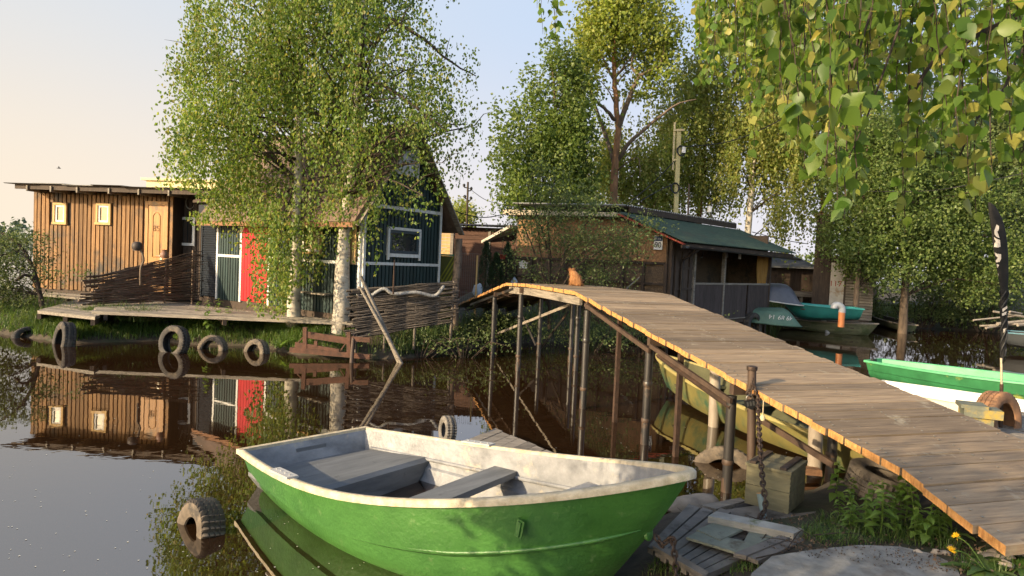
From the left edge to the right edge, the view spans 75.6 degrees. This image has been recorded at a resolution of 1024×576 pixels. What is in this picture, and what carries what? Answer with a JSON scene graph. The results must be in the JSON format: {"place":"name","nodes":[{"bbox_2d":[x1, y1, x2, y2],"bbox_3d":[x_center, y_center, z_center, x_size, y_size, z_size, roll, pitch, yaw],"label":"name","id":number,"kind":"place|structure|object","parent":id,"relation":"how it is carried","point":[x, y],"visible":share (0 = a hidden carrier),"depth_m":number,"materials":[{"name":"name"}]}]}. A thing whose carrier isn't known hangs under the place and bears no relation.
{"place":"outdoors","nodes":[
{"label":"outdoors","id":0,"kind":"place"},
{"bbox_2d":[0,0,1014,275],"label":"sky","id":1,"kind":"structure","parent":0,"point":[79,80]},
{"bbox_2d":[0,242,1023,575],"bbox_3d":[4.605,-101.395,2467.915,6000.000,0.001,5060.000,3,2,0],"label":"water","id":2,"kind":"structure","parent":0,"point":[150,460],"depth_m":7.83,"materials":[{"name":"brown liquid"}]},
{"bbox_2d":[158,325,190,353],"bbox_3d":[-6.316,1.018,12.348,0.640,0.640,0.201,4,-7,22],"label":"tyre","id":3,"kind":"object","parent":2,"relation":"on","point":[168,333],"visible":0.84,"depth_m":12.30,"materials":[{"name":"rubber"}]},
{"bbox_2d":[177,497,225,538],"bbox_3d":[-2.226,1.740,4.707,0.470,0.470,0.180,5,-7,42],"label":"tyre","id":4,"kind":"object","parent":2,"relation":"on","point":[207,514],"visible":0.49,"depth_m":4.63,"materials":[{"name":"rubber"}]},
{"bbox_2d":[438,415,456,439],"bbox_3d":[-0.680,1.500,6.970,0.127,0.300,0.300,6,9,-25],"label":"tyre","id":5,"kind":"object","parent":2,"relation":"on","point":[447,428],"visible":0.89,"depth_m":6.88,"materials":[{"name":"rubber"}]},
{"bbox_2d":[236,426,696,575],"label":"dinghy","id":6,"kind":"object","parent":2,"relation":"on","point":[523,512],"visible":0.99,"depth_m":4.11,"materials":[{"name":"green paint"}]},
{"bbox_2d":[653,534,679,575],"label":"chain","id":7,"kind":"object","parent":6,"relation":"hanging from","point":[667,540],"visible":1,"depth_m":3.62,"materials":[{"name":"metal"}]},
{"bbox_2d":[470,428,552,452],"bbox_3d":[-0.021,1.675,6.453,0.874,0.154,1.725,1,3,-26],"label":"floating dock","id":8,"kind":"object","parent":2,"relation":"on","point":[497,437],"visible":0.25,"depth_m":6.83,"materials":[{"name":"wood"}]},
{"bbox_2d":[742,313,761,331],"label":"tyre","id":9,"kind":"object","parent":2,"relation":"on","point":[749,317],"visible":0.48,"depth_m":20.44,"materials":[{"name":"rubber"}]},
{"bbox_2d":[655,353,865,471],"bbox_3d":[3.118,1.543,8.368,1.170,0.585,5.092,2,4,-18],"label":"camouflage boat","id":10,"kind":"object","parent":2,"relation":"on","point":[695,396],"visible":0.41,"depth_m":8.29,"materials":[{"name":"yellow paint"}]},
{"bbox_2d":[781,317,878,335],"bbox_3d":[11.015,1.336,23.068,3.202,0.529,1.150,5,3,38],"label":"wooden rowboat","id":11,"kind":"object","parent":2,"relation":"on","point":[856,328],"visible":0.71,"depth_m":22.53,"materials":[{"name":"wood"}]},
{"bbox_2d":[872,315,917,331],"bbox_3d":[15.181,1.384,26.625,0.850,0.415,5.104,3,3,15],"label":"boat","id":12,"kind":"object","parent":2,"relation":"on","point":[893,324],"visible":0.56,"depth_m":25.67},
{"bbox_2d":[863,358,1023,398],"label":"rowing boat","id":13,"kind":"object","parent":2,"relation":"on","point":[956,378],"visible":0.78,"depth_m":11.27,"materials":[{"name":"green paint"}]},
{"bbox_2d":[882,380,1023,411],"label":"white boat","id":14,"kind":"object","parent":2,"relation":"on","point":[946,397],"visible":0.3,"depth_m":10.01,"materials":[{"name":"paint"}]},
{"bbox_2d":[1007,330,1023,347],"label":"covered boat","id":15,"kind":"object","parent":2,"relation":"on","point":[1015,338],"visible":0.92,"depth_m":19.02,"materials":[{"name":"black paint"}]},
{"bbox_2d":[0,284,1023,575],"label":"ground","id":16,"kind":"structure","parent":0,"point":[816,500],"depth_m":5.63,"materials":[{"name":"plant"}]},
{"bbox_2d":[0,221,95,318],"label":"willow shrub","id":17,"kind":"object","parent":16,"relation":"on","point":[8,284],"visible":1,"depth_m":14.57,"materials":[{"name":"green plant"}]},
{"bbox_2d":[52,321,76,346],"bbox_3d":[-8.560,1.032,12.611,0.666,0.777,0.233,-13,-18,37],"label":"tyre","id":18,"kind":"object","parent":16,"relation":"on","point":[66,332],"visible":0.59,"depth_m":12.49,"materials":[{"name":"rubber"}]},
{"bbox_2d":[37,300,102,324],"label":"wooden deck","id":19,"kind":"structure","parent":16,"relation":"on","point":[69,313],"depth_m":13.26,"materials":[{"name":"wood"}]},
{"bbox_2d":[3,178,218,300],"bbox_3d":[-9.830,-1.433,18.510,5.788,3.277,4.229,3,2,8],"label":"wooden hut","id":20,"kind":"object","parent":16,"relation":"on","point":[103,227],"visible":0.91,"depth_m":17.21,"materials":[{"name":"brown wood"}]},
{"bbox_2d":[51,202,67,224],"bbox_3d":[-11.860,-1.951,17.319,0.423,0.568,0.080,3,2,8],"label":"window","id":21,"kind":"structure","parent":20,"relation":"in","point":[59,210],"depth_m":17.31,"materials":[{"name":"beige glass"}]},
{"bbox_2d":[94,203,111,224],"bbox_3d":[-10.616,-1.922,17.154,0.448,0.564,0.080,3,2,8],"label":"window","id":22,"kind":"structure","parent":20,"relation":"in","point":[103,213],"depth_m":17.15,"materials":[{"name":"beige glass"}]},
{"bbox_2d":[144,201,169,291],"bbox_3d":[-9.170,-1.037,16.983,0.638,2.375,0.112,3,2,8],"label":"door","id":23,"kind":"structure","parent":20,"relation":"in","point":[156,235],"depth_m":16.97,"materials":[{"name":"brown wood"}]},
{"bbox_2d":[78,250,203,305],"bbox_3d":[-8.407,-0.081,15.162,0.112,1.651,2.982,4,3,28],"label":"wattle fence","id":24,"kind":"object","parent":16,"relation":"on","point":[123,286],"visible":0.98,"depth_m":15.16,"materials":[{"name":"wicker"}]},
{"bbox_2d":[99,301,184,321],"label":"grass tussock","id":25,"kind":"object","parent":16,"relation":"on","point":[134,318],"depth_m":13.53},
{"bbox_2d":[0,290,362,351],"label":"grass","id":26,"kind":"structure","parent":16,"relation":"on","point":[283,330],"depth_m":13.57,"materials":[{"name":"plant"}]},
{"bbox_2d":[197,335,227,350],"bbox_3d":[-5.857,1.228,12.902,0.620,0.620,0.191,3,-10,16],"label":"tyre","id":27,"kind":"object","parent":16,"relation":"on","point":[208,340],"visible":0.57,"depth_m":12.87,"materials":[{"name":"rubber"}]},
{"bbox_2d":[91,296,355,329],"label":"wooden deck","id":28,"kind":"structure","parent":16,"relation":"on","point":[175,310],"depth_m":13.43,"materials":[{"name":"wood"}]},
{"bbox_2d":[244,339,269,353],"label":"tyre","id":29,"kind":"object","parent":16,"relation":"on","point":[261,344],"visible":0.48,"depth_m":12.70,"materials":[{"name":"rubber"}]},
{"bbox_2d":[151,0,397,327],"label":"birch tree","id":30,"kind":"object","parent":16,"relation":"on","point":[243,104],"visible":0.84,"depth_m":12.86,"materials":[{"name":"green plant"}]},
{"bbox_2d":[193,123,463,320],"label":"green house","id":31,"kind":"structure","parent":16,"relation":"on","point":[227,281],"depth_m":14.47,"materials":[{"name":"wood"}]},
{"bbox_2d":[241,226,266,302],"bbox_3d":[-5.993,-0.681,15.337,1.011,2.030,0.111,4,3,35],"label":"door","id":32,"kind":"structure","parent":31,"relation":"in","point":[246,282],"depth_m":15.48,"materials":[{"name":"wood"}]},
{"bbox_2d":[386,227,421,260],"bbox_3d":[-2.323,-0.945,14.227,0.070,0.691,0.999,4,3,35],"label":"window","id":33,"kind":"structure","parent":31,"relation":"in","point":[407,247],"depth_m":14.22,"materials":[{"name":"white glass"}]},
{"bbox_2d":[394,140,419,179],"bbox_3d":[-2.243,-2.729,14.154,0.070,0.754,0.717,4,3,35],"label":"window","id":34,"kind":"structure","parent":31,"relation":"in","point":[405,155],"depth_m":14.24,"materials":[{"name":"white glass"}]},
{"bbox_2d":[289,327,370,358],"bbox_3d":[-3.458,0.993,12.937,1.646,0.545,1.357,3,2,0],"label":"rusty frame","id":35,"kind":"object","parent":16,"relation":"on","point":[304,347],"visible":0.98,"depth_m":12.28,"materials":[{"name":"orange metal"}]},
{"bbox_2d":[248,0,489,334],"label":"birch tree","id":36,"kind":"object","parent":16,"relation":"on","point":[354,111],"visible":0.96,"depth_m":12.55,"materials":[{"name":"green plant"}]},
{"bbox_2d":[360,276,398,362],"bbox_3d":[-2.381,0.725,12.236,0.936,1.886,0.079,2,2,-13],"label":"pole","id":37,"kind":"object","parent":16,"relation":"on","point":[371,299],"visible":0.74,"depth_m":12.15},
{"bbox_2d":[359,286,402,363],"bbox_3d":[-2.353,0.818,12.195,1.010,1.684,0.071,2,2,-6],"label":"pole","id":38,"kind":"object","parent":16,"relation":"on","point":[388,339],"visible":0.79,"depth_m":12.16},
{"bbox_2d":[344,281,459,352],"bbox_3d":[-2.123,0.616,12.922,2.278,1.583,0.118,2,3,-24],"label":"wattle fence","id":39,"kind":"object","parent":16,"relation":"on","point":[404,312],"visible":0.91,"depth_m":12.90,"materials":[{"name":"wicker"}]},
{"bbox_2d":[371,285,444,297],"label":"branch","id":40,"kind":"object","parent":39,"relation":"on","point":[388,291],"visible":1,"depth_m":12.79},
{"bbox_2d":[343,323,500,360],"bbox_3d":[-1.678,1.039,13.141,3.253,0.690,1.865,2,3,-18],"label":"bush","id":41,"kind":"object","parent":16,"relation":"on","point":[429,353],"visible":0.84,"depth_m":12.95,"materials":[{"name":"green plant"}]},
{"bbox_2d":[438,254,453,318],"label":"lattice gate","id":42,"kind":"structure","parent":16,"relation":"on","point":[446,267],"depth_m":15.92,"materials":[{"name":"green paint"}]},
{"bbox_2d":[450,239,462,331],"bbox_3d":[-1.241,-0.049,14.615,0.218,2.087,0.196,3,2,0],"label":"wooden post","id":43,"kind":"object","parent":16,"relation":"on","point":[457,262],"visible":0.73,"depth_m":14.53,"materials":[{"name":"wood"}]},
{"bbox_2d":[449,195,494,226],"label":"background tree","id":44,"kind":"object","parent":16,"relation":"on","point":[461,207],"visible":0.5,"depth_m":43.38,"materials":[{"name":"green plant"}]},
{"bbox_2d":[413,297,537,357],"bbox_3d":[-1.023,0.763,13.511,3.065,1.271,1.916,3,2,0],"label":"bush","id":45,"kind":"object","parent":16,"relation":"on","point":[477,353],"visible":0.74,"depth_m":13.28,"materials":[{"name":"green plant"}]},
{"bbox_2d":[441,224,516,297],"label":"plank shed","id":46,"kind":"structure","parent":16,"relation":"on","point":[472,237],"depth_m":21.25,"materials":[{"name":"brown wood"}]},
{"bbox_2d":[474,240,494,288],"bbox_3d":[-0.769,-0.634,18.989,0.688,1.528,0.645,1,3,-36],"label":"thuja","id":47,"kind":"object","parent":16,"relation":"on","point":[486,247],"visible":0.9,"depth_m":18.91,"materials":[{"name":"green plant"}]},
{"bbox_2d":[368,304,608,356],"bbox_3d":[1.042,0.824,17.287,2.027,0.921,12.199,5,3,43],"label":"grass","id":48,"kind":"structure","parent":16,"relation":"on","point":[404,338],"depth_m":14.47,"materials":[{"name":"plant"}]},
{"bbox_2d":[484,251,505,285],"bbox_3d":[-0.471,-0.502,18.996,0.642,1.126,0.716,3,2,0],"label":"thuja","id":49,"kind":"object","parent":16,"relation":"on","point":[497,261],"visible":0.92,"depth_m":18.90,"materials":[{"name":"green plant"}]},
{"bbox_2d":[496,241,517,285],"bbox_3d":[-0.156,-0.648,18.998,0.686,1.428,0.687,3,2,0],"label":"thuja","id":50,"kind":"object","parent":16,"relation":"on","point":[508,245],"visible":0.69,"depth_m":18.91,"materials":[{"name":"green plant"}]},
{"bbox_2d":[441,301,598,348],"bbox_3d":[0.033,0.773,15.101,3.936,1.212,1.880,3,2,0],"label":"bush","id":51,"kind":"object","parent":16,"relation":"on","point":[505,326],"visible":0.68,"depth_m":14.97,"materials":[{"name":"green plant"}]},
{"bbox_2d":[477,17,623,222],"bbox_3d":[1.304,-3.959,22.310,4.952,9.203,3.836,3,2,0],"label":"maple tree","id":52,"kind":"object","parent":16,"relation":"on","point":[569,122],"visible":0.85,"depth_m":21.79,"materials":[{"name":"green plant"}]},
{"bbox_2d":[480,135,678,328],"bbox_3d":[1.559,-1.268,15.189,4.563,4.501,2.832,3,2,0],"label":"willow shrub","id":53,"kind":"object","parent":16,"relation":"on","point":[574,239],"visible":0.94,"depth_m":15.03,"materials":[{"name":"green plant"}]},
{"bbox_2d":[500,306,666,354],"bbox_3d":[1.815,0.826,15.190,4.195,1.262,2.445,3,2,0],"label":"bush","id":54,"kind":"object","parent":16,"relation":"on","point":[597,336],"visible":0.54,"depth_m":14.96,"materials":[{"name":"green plant"}]},
{"bbox_2d":[544,0,699,203],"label":"aspen tree","id":55,"kind":"object","parent":16,"relation":"on","point":[603,27],"visible":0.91,"depth_m":23.58,"materials":[{"name":"green plant"}]},
{"bbox_2d":[481,202,800,336],"bbox_3d":[4.217,-0.284,21.498,7.320,4.448,7.816,5,3,43],"label":"boathouse","id":56,"kind":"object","parent":16,"relation":"on","point":[722,270],"visible":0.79,"depth_m":19.09,"materials":[{"name":"brown wood"}]},
{"bbox_2d":[670,122,685,219],"bbox_3d":[5.080,-3.182,20.330,0.425,3.811,0.210,3,2,0],"label":"aerial mast","id":57,"kind":"object","parent":56,"relation":"attached to","point":[677,169],"visible":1,"depth_m":20.30,"materials":[{"name":"paint"}]},
{"bbox_2d":[552,309,734,347],"bbox_3d":[3.147,0.875,15.949,4.497,1.442,2.162,3,2,0],"label":"bush","id":58,"kind":"object","parent":16,"relation":"on","point":[634,331],"visible":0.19,"depth_m":15.92,"materials":[{"name":"green plant"}]},
{"bbox_2d":[586,92,706,213],"bbox_3d":[4.701,-3.616,26.189,5.580,8.574,4.372,3,2,0],"label":"birch tree","id":59,"kind":"object","parent":16,"relation":"on","point":[650,171],"visible":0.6,"depth_m":25.50,"materials":[{"name":"green plant"}]},
{"bbox_2d":[640,33,745,223],"bbox_3d":[7.553,-5.048,27.317,4.031,11.593,4.301,2,3,-24],"label":"birch tree","id":60,"kind":"object","parent":16,"relation":"on","point":[701,157],"visible":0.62,"depth_m":26.33,"materials":[{"name":"green plant"}]},
{"bbox_2d":[667,493,718,512],"bbox_3d":[1.430,1.761,5.207,0.418,0.279,0.313,1,3,-29],"label":"boulder","id":61,"kind":"object","parent":16,"relation":"on","point":[682,502],"visible":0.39,"depth_m":5.13,"materials":[{"name":"stone"}]},
{"bbox_2d":[647,504,748,575],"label":"plank platform","id":62,"kind":"structure","parent":16,"relation":"on","point":[695,559],"depth_m":4.01,"materials":[{"name":"wood"}]},
{"bbox_2d":[697,523,743,540],"bbox_3d":[1.349,1.558,4.254,0.340,0.015,0.177,0,3,-43],"label":"board","id":63,"kind":"object","parent":62,"relation":"on","point":[719,532],"visible":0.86,"depth_m":4.21,"materials":[{"name":"wood"}]},
{"bbox_2d":[686,531,772,553],"bbox_3d":[1.410,1.569,4.185,0.606,0.015,0.321,1,3,-39],"label":"board","id":64,"kind":"object","parent":62,"relation":"on","point":[731,545],"visible":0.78,"depth_m":4.07,"materials":[{"name":"wood"}]},
{"bbox_2d":[693,446,746,469],"bbox_3d":[2.191,2.008,6.806,0.740,0.740,0.254,4,-13,22],"label":"tyre","id":65,"kind":"object","parent":16,"relation":"on","point":[711,454],"visible":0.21,"depth_m":6.79,"materials":[{"name":"rubber"}]},
{"bbox_2d":[701,498,744,512],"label":"beam","id":66,"kind":"structure","parent":16,"relation":"on","point":[724,504],"depth_m":4.93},
{"bbox_2d":[458,283,1023,555],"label":"footbridge","id":67,"kind":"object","parent":16,"relation":"on","point":[964,471],"visible":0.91,"depth_m":5.86,"materials":[{"name":"brown wood"}]},
{"bbox_2d":[746,365,757,460],"bbox_3d":[2.036,1.363,5.622,0.141,1.396,0.163,3,2,0],"label":"mooring post","id":68,"kind":"object","parent":16,"relation":"on","point":[751,430],"visible":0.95,"depth_m":5.60,"materials":[{"name":"brown metal"}]},
{"bbox_2d":[745,383,768,519],"bbox_3d":[1.692,1.261,4.703,0.301,0.889,1.828,4,3,26],"label":"chain","id":69,"kind":"object","parent":68,"relation":"hanging from","point":[761,514],"visible":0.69,"depth_m":4.88,"materials":[{"name":"metal"}]},
{"bbox_2d":[708,511,803,539],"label":"beam","id":70,"kind":"structure","parent":16,"relation":"on","point":[753,525],"depth_m":4.25,"materials":[{"name":"wood"}]},
{"bbox_2d":[686,0,827,269],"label":"birch tree","id":71,"kind":"object","parent":16,"relation":"on","point":[772,160],"visible":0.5,"depth_m":25.16,"materials":[{"name":"green plant"}]},
{"bbox_2d":[733,535,789,559],"bbox_3d":[1.544,1.572,4.020,0.572,0.025,0.060,1,3,-38],"label":"board","id":72,"kind":"object","parent":16,"relation":"on","point":[745,553],"visible":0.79,"depth_m":3.96,"materials":[{"name":"wood"}]},
{"bbox_2d":[726,506,815,520],"bbox_3d":[1.845,1.717,4.768,0.647,0.200,0.389,4,3,22],"label":"board","id":73,"kind":"object","parent":16,"relation":"on","point":[752,511],"visible":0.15,"depth_m":4.74,"materials":[{"name":"wood"}]},
{"bbox_2d":[744,450,807,513],"bbox_3d":[1.992,1.452,4.983,0.330,0.325,0.418,5,3,39],"label":"wooden crate","id":74,"kind":"object","parent":73,"relation":"on","point":[784,478],"visible":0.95,"depth_m":4.86,"materials":[{"name":"green wood"}]},
{"bbox_2d":[747,537,803,564],"bbox_3d":[1.609,1.586,3.997,0.542,0.025,0.069,1,3,-38],"label":"board","id":75,"kind":"object","parent":16,"relation":"on","point":[754,560],"visible":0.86,"depth_m":3.94,"materials":[{"name":"wood"}]},
{"bbox_2d":[751,307,801,326],"bbox_3d":[8.300,0.872,20.935,1.724,0.539,1.150,6,4,21],"label":"upturned boat","id":76,"kind":"object","parent":16,"relation":"on","point":[777,316],"visible":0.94,"depth_m":20.53,"materials":[{"name":"green paint"}]},
{"bbox_2d":[533,0,1023,235],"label":"overhanging birch","id":77,"kind":"object","parent":16,"relation":"on","point":[845,38],"visible":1,"depth_m":1.61,"materials":[{"name":"green plant"}]},
{"bbox_2d":[769,283,803,305],"bbox_3d":[8.941,0.148,22.347,1.865,0.635,1.290,10,5,22],"label":"upturned boat","id":78,"kind":"object","parent":16,"relation":"on","point":[783,293],"visible":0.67,"depth_m":21.84,"materials":[{"name":"grey paint"}]},
{"bbox_2d":[766,252,813,316],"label":"tarred shed","id":79,"kind":"structure","parent":16,"relation":"on","point":[797,273],"depth_m":27.98,"materials":[{"name":"grey"}]},
{"bbox_2d":[751,2,894,233],"bbox_3d":[12.425,-4.885,27.294,6.652,13.900,5.449,3,2,0],"label":"poplar tree","id":80,"kind":"object","parent":16,"relation":"on","point":[822,130],"visible":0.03,"depth_m":26.72,"materials":[{"name":"green plant"}]},
{"bbox_2d":[784,303,864,319],"bbox_3d":[10.407,0.801,22.334,2.484,0.595,1.290,4,3,14],"label":"turquoise boat","id":81,"kind":"object","parent":16,"relation":"on","point":[808,311],"visible":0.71,"depth_m":21.88,"materials":[{"name":"paint"}]},
{"bbox_2d":[641,506,1023,575],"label":"grass","id":82,"kind":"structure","parent":16,"relation":"on","point":[900,533],"depth_m":4.06,"materials":[{"name":"plant"}]},
{"bbox_2d":[830,302,845,326],"bbox_3d":[9.989,0.807,20.233,0.460,0.777,0.210,3,2,0],"label":"drain pipe","id":83,"kind":"object","parent":16,"relation":"on","point":[840,307],"visible":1,"depth_m":20.15,"materials":[{"name":"orange plastic"}]},
{"bbox_2d":[827,462,849,503],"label":"nettle","id":84,"kind":"object","parent":16,"relation":"on","point":[832,495],"visible":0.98,"depth_m":5.08,"materials":[{"name":"green plant"}]},
{"bbox_2d":[811,214,873,321],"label":"dark shed","id":85,"kind":"structure","parent":16,"relation":"on","point":[827,289],"depth_m":25.16,"materials":[{"name":"wood"}]},
{"bbox_2d":[829,263,844,304],"bbox_3d":[12.364,0.076,25.129,0.477,2.063,0.061,4,3,27],"label":"door","id":86,"kind":"structure","parent":85,"relation":"in","point":[836,291],"depth_m":25.11,"materials":[{"name":"wood"}]},
{"bbox_2d":[777,274,924,319],"bbox_3d":[14.411,0.300,27.748,6.930,2.423,4.023,3,2,0],"label":"bush","id":87,"kind":"object","parent":16,"relation":"on","point":[875,308],"visible":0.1,"depth_m":27.52,"materials":[{"name":"green plant"}]},
{"bbox_2d":[751,545,959,575],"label":"concrete slab","id":88,"kind":"structure","parent":16,"relation":"on","point":[802,563],"depth_m":3.59,"materials":[{"name":"concrete"}]},
{"bbox_2d":[764,534,956,571],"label":"leaf litter","id":89,"kind":"object","parent":88,"relation":"on","point":[862,553],"visible":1,"depth_m":3.73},
{"bbox_2d":[852,497,878,536],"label":"nettle","id":90,"kind":"object","parent":16,"relation":"on","point":[869,528],"visible":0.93,"depth_m":4.19,"materials":[{"name":"green plant"}]},
{"bbox_2d":[804,0,943,302],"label":"background tree","id":91,"kind":"object","parent":16,"relation":"on","point":[897,92],"visible":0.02,"depth_m":34.46,"materials":[{"name":"green plant"}]},
{"bbox_2d":[864,488,898,532],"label":"nettle","id":92,"kind":"object","parent":16,"relation":"on","point":[875,512],"visible":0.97,"depth_m":4.11,"materials":[{"name":"green plant"}]},
{"bbox_2d":[844,458,921,505],"bbox_3d":[2.889,1.529,5.142,0.520,0.223,0.520,13,10,0],"label":"tyre","id":93,"kind":"object","parent":16,"relation":"on","point":[864,471],"visible":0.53,"depth_m":5.06,"materials":[{"name":"rubber"}]},
{"bbox_2d":[794,92,980,321],"bbox_3d":[13.181,-2.175,23.129,6.238,9.300,5.263,3,2,0],"label":"willow tree","id":94,"kind":"object","parent":16,"relation":"on","point":[872,235],"visible":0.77,"depth_m":22.30,"materials":[{"name":"green plant"}]},
{"bbox_2d":[791,251,987,296],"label":"wood","id":95,"kind":"object","parent":16,"relation":"on","point":[800,256],"visible":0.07,"depth_m":62.48,"materials":[{"name":"green plant"}]},
{"bbox_2d":[900,483,922,525],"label":"nettle","id":96,"kind":"object","parent":16,"relation":"on","point":[915,502],"visible":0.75,"depth_m":4.23,"materials":[{"name":"green plant"}]},
{"bbox_2d":[914,507,937,545],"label":"nettle","id":97,"kind":"object","parent":16,"relation":"on","point":[924,537],"visible":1,"depth_m":3.95,"materials":[{"name":"green plant"}]},
{"bbox_2d":[871,266,1011,328],"bbox_3d":[16.733,0.373,26.587,5.252,2.508,3.814,4,3,28],"label":"bush","id":98,"kind":"object","parent":16,"relation":"on","point":[927,318],"visible":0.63,"depth_m":26.41,"materials":[{"name":"green plant"}]},
{"bbox_2d":[873,271,1023,327],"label":"bush","id":99,"kind":"object","parent":16,"relation":"on","point":[944,318],"visible":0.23,"depth_m":26.57,"materials":[{"name":"green plant"}]},
{"bbox_2d":[891,107,1023,333],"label":"willow tree","id":100,"kind":"object","parent":16,"relation":"on","point":[978,281],"visible":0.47,"depth_m":22.90,"materials":[{"name":"green plant"}]},
{"bbox_2d":[897,0,1023,302],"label":"background tree","id":101,"kind":"object","parent":16,"relation":"on","point":[980,53],"visible":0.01,"depth_m":36.71,"materials":[{"name":"green plant"}]},
{"bbox_2d":[915,284,1023,332],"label":"bush","id":102,"kind":"object","parent":16,"relation":"on","point":[978,314],"visible":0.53,"depth_m":25.66,"materials":[{"name":"green plant"}]},
{"bbox_2d":[925,75,1023,324],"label":"willow tree","id":103,"kind":"object","parent":16,"relation":"on","point":[1003,126],"visible":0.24,"depth_m":25.61,"materials":[{"name":"green plant"}]},
{"bbox_2d":[939,532,1016,575],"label":"dandelion","id":104,"kind":"object","parent":16,"relation":"on","point":[977,570],"visible":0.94,"depth_m":3.56,"materials":[{"name":"green plant"}]},
{"bbox_2d":[955,400,1003,426],"bbox_3d":[4.880,1.352,6.907,0.370,0.275,0.270,4,3,23],"label":"wooden crate","id":105,"kind":"object","parent":16,"relation":"on","point":[982,412],"visible":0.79,"depth_m":6.80,"materials":[{"name":"wood"}]},
{"bbox_2d":[965,556,1023,575],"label":"dandelion","id":106,"kind":"object","parent":16,"relation":"on","point":[1020,560],"visible":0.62,"depth_m":3.62,"materials":[{"name":"green plant"}]},
{"bbox_2d":[998,412,1023,438],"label":"plank dock","id":107,"kind":"object","parent":16,"relation":"on","point":[1014,432],"visible":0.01,"depth_m":7.18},
{"bbox_2d":[976,391,1021,428],"bbox_3d":[5.339,1.451,7.257,0.630,0.630,0.223,1,-3,-28],"label":"tyre","id":108,"kind":"object","parent":107,"relation":"on","point":[1011,408],"visible":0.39,"depth_m":7.25,"materials":[{"name":"rubber"}]},
{"bbox_2d":[988,202,1009,427],"bbox_3d":[5.316,0.391,7.261,0.352,2.643,0.074,3,2,0],"label":"feather flag","id":109,"kind":"object","parent":108,"relation":"in","point":[999,238],"visible":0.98,"depth_m":7.22,"materials":[{"name":"fabric"}]},
{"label":"far shore","id":110,"kind":"structure","parent":0,"visible":0},
{"bbox_2d":[0,217,32,240],"bbox_3d":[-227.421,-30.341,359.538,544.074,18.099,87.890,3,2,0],"label":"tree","id":111,"kind":"object","parent":110,"relation":"on","point":[20,227],"depth_m":354.48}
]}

